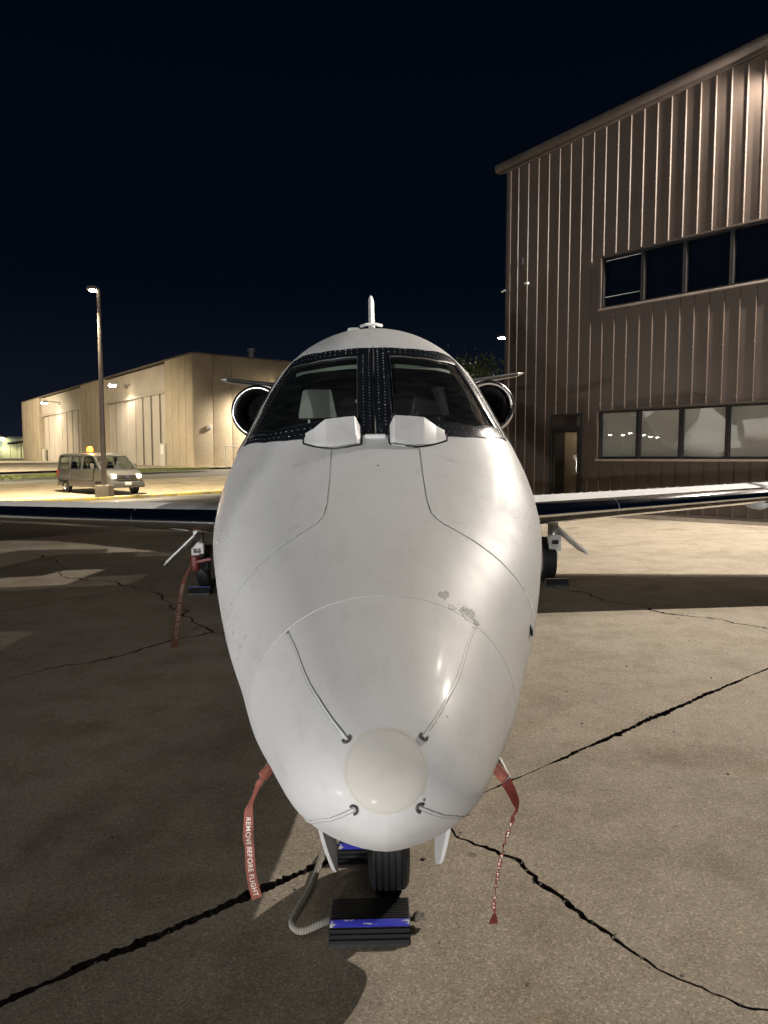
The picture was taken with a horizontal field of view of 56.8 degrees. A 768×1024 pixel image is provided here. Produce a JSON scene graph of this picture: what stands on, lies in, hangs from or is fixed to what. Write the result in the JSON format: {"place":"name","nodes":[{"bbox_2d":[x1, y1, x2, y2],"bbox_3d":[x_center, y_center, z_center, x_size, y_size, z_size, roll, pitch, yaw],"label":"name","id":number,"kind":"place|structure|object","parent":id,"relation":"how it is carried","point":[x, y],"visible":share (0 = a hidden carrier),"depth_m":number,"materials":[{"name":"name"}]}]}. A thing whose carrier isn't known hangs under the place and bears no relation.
{"place":"outdoors","nodes":[
{"label":"outdoors","id":0,"kind":"place"},
{"bbox_2d":[0,493,221,540],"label":"asphalt lane","id":1,"kind":"structure","parent":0,"point":[11,531],"depth_m":17.71,"materials":[{"name":"grey asphalt"}]},
{"bbox_2d":[0,458,229,484],"bbox_3d":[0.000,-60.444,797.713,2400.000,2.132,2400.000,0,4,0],"label":"ground","id":2,"kind":"structure","parent":0,"point":[184,474],"depth_m":54.39,"materials":[{"name":"grey concrete"}]},
{"bbox_2d":[0,437,23,457],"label":"terminal shed","id":3,"kind":"structure","parent":2,"relation":"on","point":[4,441],"depth_m":164.34,"materials":[{"name":"grey metal"}]},
{"bbox_2d":[0,473,56,479],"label":"grass","id":4,"kind":"structure","parent":2,"relation":"on","point":[14,476],"depth_m":49.40,"materials":[{"name":"green plant"}]},
{"bbox_2d":[0,459,190,471],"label":"hangar apron","id":5,"kind":"object","parent":2,"relation":"on","point":[13,465],"visible":0.17,"depth_m":72.03,"materials":[{"name":"beige concrete"}]},
{"bbox_2d":[0,447,22,459],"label":"chain link fence","id":6,"kind":"object","parent":5,"relation":"on","point":[10,452],"visible":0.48,"depth_m":128.82,"materials":[{"name":"grey metal"}]},
{"bbox_2d":[7,441,22,456],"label":"boarding stair truck","id":7,"kind":"object","parent":5,"relation":"on","point":[17,442],"visible":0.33,"depth_m":131.41,"materials":[{"name":"metal"}]},
{"bbox_2d":[0,476,227,500],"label":"parking lot","id":8,"kind":"structure","parent":2,"relation":"on","point":[15,492],"depth_m":39.54,"materials":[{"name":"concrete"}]},
{"bbox_2d":[86,286,113,496],"bbox_3d":[-12.523,-5.041,31.306,0.765,9.605,0.620,0,4,0],"label":"lamp post","id":9,"kind":"object","parent":8,"relation":"on","point":[104,489],"visible":0.91,"depth_m":31.30,"materials":[{"name":"painted metal"},{"name":"concrete"}]},
{"bbox_2d":[57,446,144,493],"bbox_3d":[-14.498,-2.155,36.240,5.585,2.381,2.420,4,6,41],"label":"passenger van","id":10,"kind":"object","parent":8,"relation":"on","point":[118,475],"visible":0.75,"depth_m":35.45,"materials":[{"name":"beige metal"}]},
{"bbox_2d":[16,490,222,500],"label":"kerb","id":11,"kind":"structure","parent":8,"relation":"on","point":[138,496],"depth_m":31.30,"materials":[{"name":"yellow paint"}]},
{"bbox_2d":[137,467,213,471],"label":"grass","id":12,"kind":"structure","parent":2,"relation":"on","point":[168,469],"depth_m":56.45,"materials":[{"name":"green plant"}]},
{"bbox_2d":[225,446,239,466],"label":"chain link fence","id":13,"kind":"object","parent":2,"relation":"on","point":[229,453],"visible":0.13,"depth_m":63.58,"materials":[{"name":"grey metal"}]},
{"bbox_2d":[21,348,503,468],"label":"hangar","id":14,"kind":"structure","parent":2,"relation":"on","point":[175,411],"depth_m":71.21,"materials":[{"name":"paint"}]},
{"bbox_2d":[42,449,44,460],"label":"side door","id":15,"kind":"structure","parent":14,"relation":"in","point":[43,450],"depth_m":109.30,"materials":[{"name":"beige metal"}]},
{"bbox_2d":[44,416,49,460],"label":"door leaf","id":16,"kind":"structure","parent":14,"relation":"in","point":[46,418],"depth_m":109.56,"materials":[{"name":"paint"}]},
{"bbox_2d":[48,416,53,460],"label":"door leaf","id":17,"kind":"structure","parent":14,"relation":"in","point":[50,424],"depth_m":107.26,"materials":[{"name":"paint"}]},
{"bbox_2d":[52,415,57,460],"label":"door leaf","id":18,"kind":"structure","parent":14,"relation":"in","point":[54,417],"depth_m":104.93,"materials":[{"name":"paint"}]},
{"bbox_2d":[56,414,62,461],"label":"door leaf","id":19,"kind":"structure","parent":14,"relation":"in","point":[59,431],"depth_m":102.52,"materials":[{"name":"paint"}]},
{"bbox_2d":[61,412,67,461],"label":"door leaf","id":20,"kind":"structure","parent":14,"relation":"in","point":[63,415],"depth_m":99.95,"materials":[{"name":"paint"}]},
{"bbox_2d":[67,411,73,461],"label":"door leaf","id":21,"kind":"structure","parent":14,"relation":"in","point":[69,414],"depth_m":97.47,"materials":[{"name":"paint"}]},
{"bbox_2d":[72,410,79,461],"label":"door leaf","id":22,"kind":"structure","parent":14,"relation":"in","point":[74,413],"depth_m":95.21,"materials":[{"name":"paint"}]},
{"bbox_2d":[78,410,81,461],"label":"door leaf","id":23,"kind":"structure","parent":14,"relation":"in","point":[79,411],"depth_m":93.58,"materials":[{"name":"paint"}]},
{"bbox_2d":[110,404,115,463],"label":"door leaf","id":24,"kind":"structure","parent":14,"relation":"in","point":[112,406],"depth_m":83.73,"materials":[{"name":"paint"}]},
{"bbox_2d":[115,402,122,463],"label":"door leaf","id":25,"kind":"structure","parent":14,"relation":"in","point":[118,419],"depth_m":81.72,"materials":[{"name":"paint"}]},
{"bbox_2d":[121,401,128,463],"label":"door leaf","id":26,"kind":"structure","parent":14,"relation":"in","point":[124,405],"depth_m":79.71,"materials":[{"name":"paint"}]},
{"bbox_2d":[128,400,135,463],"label":"door leaf","id":27,"kind":"structure","parent":14,"relation":"in","point":[131,411],"depth_m":77.69,"materials":[{"name":"paint"}]},
{"bbox_2d":[134,398,144,464],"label":"door leaf","id":28,"kind":"structure","parent":14,"relation":"in","point":[138,403],"depth_m":75.52,"materials":[{"name":"paint"}]},
{"bbox_2d":[143,396,152,464],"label":"door leaf","id":29,"kind":"structure","parent":14,"relation":"in","point":[147,406],"depth_m":73.47,"materials":[{"name":"paint"}]},
{"bbox_2d":[151,394,160,465],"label":"door leaf","id":30,"kind":"structure","parent":14,"relation":"in","point":[155,400],"depth_m":71.54,"materials":[{"name":"paint"}]},
{"bbox_2d":[160,443,165,465],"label":"side door","id":31,"kind":"structure","parent":14,"relation":"in","point":[162,445],"depth_m":68.81,"materials":[{"name":"beige metal"}]},
{"bbox_2d":[160,393,166,465],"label":"door leaf","id":32,"kind":"structure","parent":14,"relation":"in","point":[162,396],"depth_m":69.90,"materials":[{"name":"paint"}]},
{"bbox_2d":[448,345,504,430],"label":"tree","id":33,"kind":"object","parent":2,"relation":"on","point":[469,370],"visible":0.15,"depth_m":40.24,"materials":[{"name":"green plant"}]},
{"bbox_2d":[0,518,767,1023],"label":"apron","id":34,"kind":"object","parent":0,"point":[638,826],"visible":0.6,"depth_m":3.01,"materials":[{"name":"concrete"}]},
{"bbox_2d":[187,586,212,594],"bbox_3d":[-2.161,0.918,8.345,0.260,0.089,0.160,-1,4,0],"label":"wheel chock","id":35,"kind":"object","parent":34,"relation":"on","point":[200,590],"visible":1,"depth_m":8.30,"materials":[{"name":"black rubber"}]},
{"bbox_2d":[338,841,367,864],"bbox_3d":[-0.046,1.311,2.816,0.262,0.057,0.206,-1,4,0],"label":"wheel chock","id":36,"kind":"object","parent":34,"relation":"on","point":[348,854],"visible":0.23,"depth_m":2.73,"materials":[{"name":"black rubber"}]},
{"bbox_2d":[289,839,425,934],"bbox_3d":[-0.182,1.340,2.501,0.397,0.048,0.605,-3,5,-32],"label":"chock rope","id":37,"kind":"object","parent":34,"relation":"on","point":[417,916],"visible":0.82,"depth_m":2.36,"materials":[{"name":"white fabric"}]},
{"bbox_2d":[329,897,410,946],"bbox_3d":[-0.046,1.346,2.359,0.262,0.057,0.206,-1,4,0],"label":"wheel chock","id":38,"kind":"object","parent":34,"relation":"on","point":[358,922],"visible":1,"depth_m":2.29,"materials":[{"name":"black rubber"}]},
{"bbox_2d":[20,608,740,1005],"bbox_3d":[0.191,1.265,3.899,6.541,0.172,6.773,0,4,0],"label":"grit","id":39,"kind":"object","parent":34,"relation":"on","point":[468,842],"visible":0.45,"depth_m":2.57,"materials":[{"name":"grey gravel"}]},
{"bbox_2d":[0,295,767,890],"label":"business jet","id":40,"kind":"object","parent":34,"relation":"on","point":[382,563],"visible":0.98,"depth_m":2.10,"materials":[{"name":"white paint"}]},
{"bbox_2d":[170,555,211,647],"bbox_3d":[-1.993,0.819,7.072,0.278,0.458,2.385,0,4,-6],"label":"gear streamer","id":41,"kind":"object","parent":40,"relation":"hanging from","point":[196,560],"visible":1,"depth_m":7.26,"materials":[{"name":"red fabric"}]},
{"bbox_2d":[243,763,272,899],"bbox_3d":[-0.338,0.884,1.972,0.113,0.390,0.038,-3,5,-35],"label":"pitot streamer","id":42,"kind":"object","parent":40,"relation":"hanging from","point":[265,772],"visible":0.99,"depth_m":1.96,"materials":[{"name":"red fabric"}]},
{"bbox_2d":[237,374,280,453],"bbox_3d":[-0.690,-0.573,4.018,0.212,0.500,1.174,0,4,-5],"label":"side window frame","id":43,"kind":"structure","parent":40,"relation":"in","point":[280,374],"depth_m":3.63,"materials":[{"name":"white metal"}]},
{"bbox_2d":[214,449,331,624],"bbox_3d":[-0.441,0.041,2.531,0.499,0.526,0.868,-1,4,-1],"label":"baggage door","id":44,"kind":"structure","parent":40,"relation":"in","point":[284,498],"depth_m":2.52,"materials":[{"name":"white paint"}]},
{"bbox_2d":[318,829,337,871],"bbox_3d":[-0.196,0.898,2.439,0.073,0.576,0.556,-1,4,-1],"label":"nose gear door","id":45,"kind":"structure","parent":40,"relation":"in","point":[329,844],"depth_m":2.29,"materials":[{"name":"white paint"}]},
{"bbox_2d":[435,828,450,863],"bbox_3d":[0.196,0.873,2.443,0.055,0.546,0.554,0,4,-1],"label":"nose gear door","id":46,"kind":"structure","parent":40,"relation":"in","point":[441,841],"depth_m":2.28,"materials":[{"name":"white paint"}]},
{"bbox_2d":[419,447,540,616],"bbox_3d":[0.394,0.021,2.541,0.499,0.526,0.868,-1,4,-1],"label":"baggage door","id":47,"kind":"structure","parent":40,"relation":"in","point":[455,482],"depth_m":2.53,"materials":[{"name":"white paint"}]},
{"bbox_2d":[465,370,512,447],"bbox_3d":[0.578,-0.603,4.033,0.230,0.495,1.174,0,4,3],"label":"side window frame","id":48,"kind":"structure","parent":40,"relation":"in","point":[465,370],"depth_m":3.64,"materials":[{"name":"white metal"}]},
{"bbox_2d":[489,762,518,923],"bbox_3d":[0.320,0.919,1.974,0.093,0.464,0.055,3,5,34],"label":"pitot streamer","id":49,"kind":"object","parent":40,"relation":"hanging from","point":[500,773],"visible":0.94,"depth_m":1.96,"materials":[{"name":"red fabric"}]},
{"bbox_2d":[544,577,568,586],"bbox_3d":[2.029,0.821,8.358,0.260,0.089,0.160,-1,4,0],"label":"wheel chock","id":50,"kind":"object","parent":34,"relation":"on","point":[556,582],"visible":1,"depth_m":8.30,"materials":[{"name":"black rubber"}]},
{"bbox_2d":[495,33,767,525],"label":"metal building","id":51,"kind":"structure","parent":34,"relation":"on","point":[636,321],"depth_m":15.94,"materials":[{"name":"brown metal"}]},
{"bbox_2d":[497,335,504,338],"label":"wall lamp","id":52,"kind":"object","parent":51,"relation":"attached to","point":[500,336],"visible":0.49,"depth_m":45.05,"materials":[{"name":"beige"}]},
{"bbox_2d":[551,428,579,493],"bbox_3d":[4.534,-1.086,17.795,0.114,1.993,0.815,-4,6,-41],"label":"door frame","id":53,"kind":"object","parent":51,"relation":"in","point":[554,431],"depth_m":17.84,"materials":[{"name":"brown metal"}]},
{"bbox_2d":[564,432,576,493],"bbox_3d":[5.457,-1.336,20.753,0.060,1.980,0.400,-4,6,-41],"label":"inner door","id":54,"kind":"structure","parent":51,"relation":"in","point":[570,437],"depth_m":20.72,"materials":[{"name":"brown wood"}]},
{"bbox_2d":[598,410,637,458],"bbox_3d":[5.551,-1.814,16.730,0.184,1.130,1.005,-4,6,-41],"label":"window","id":55,"kind":"structure","parent":51,"relation":"in","point":[619,428],"depth_m":16.83,"materials":[{"name":"grey glass"}]},
{"bbox_2d":[601,249,642,308],"bbox_3d":[5.528,-5.368,16.427,0.110,1.165,1.020,-4,6,-41],"label":"window","id":56,"kind":"structure","parent":51,"relation":"in","point":[621,273],"depth_m":16.44,"materials":[{"name":"black glass"}]},
{"bbox_2d":[637,407,680,458],"bbox_3d":[6.217,-1.756,15.977,0.184,1.130,1.010,-4,6,-41],"label":"window","id":57,"kind":"structure","parent":51,"relation":"in","point":[660,427],"depth_m":16.07,"materials":[{"name":"grey glass"}]},
{"bbox_2d":[642,239,684,300],"bbox_3d":[6.186,-5.311,15.683,0.110,1.165,0.970,-4,6,-41],"label":"window","id":58,"kind":"structure","parent":51,"relation":"in","point":[663,265],"depth_m":15.69,"materials":[{"name":"black glass"}]},
{"bbox_2d":[679,405,727,458],"bbox_3d":[6.881,-1.698,15.225,0.184,1.130,1.000,-4,6,-41],"label":"window","id":59,"kind":"structure","parent":51,"relation":"in","point":[705,435],"depth_m":15.31,"materials":[{"name":"grey glass"}]},
{"bbox_2d":[683,228,732,293],"bbox_3d":[6.834,-5.255,14.950,0.110,1.165,0.990,-4,6,-41],"label":"window","id":60,"kind":"structure","parent":51,"relation":"in","point":[707,263],"depth_m":14.95,"materials":[{"name":"black glass"}]},
{"bbox_2d":[726,403,767,458],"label":"window","id":61,"kind":"structure","parent":51,"relation":"in","point":[747,431],"depth_m":14.64,"materials":[{"name":"glass"}]},
{"bbox_2d":[731,220,767,285],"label":"window","id":62,"kind":"structure","parent":51,"relation":"in","point":[749,261],"depth_m":14.33,"materials":[{"name":"black glass"}]},
{"bbox_2d":[0,0,767,436],"label":"sky","id":63,"kind":"structure","parent":0,"point":[229,177],"materials":[{"name":"black"}]}
]}

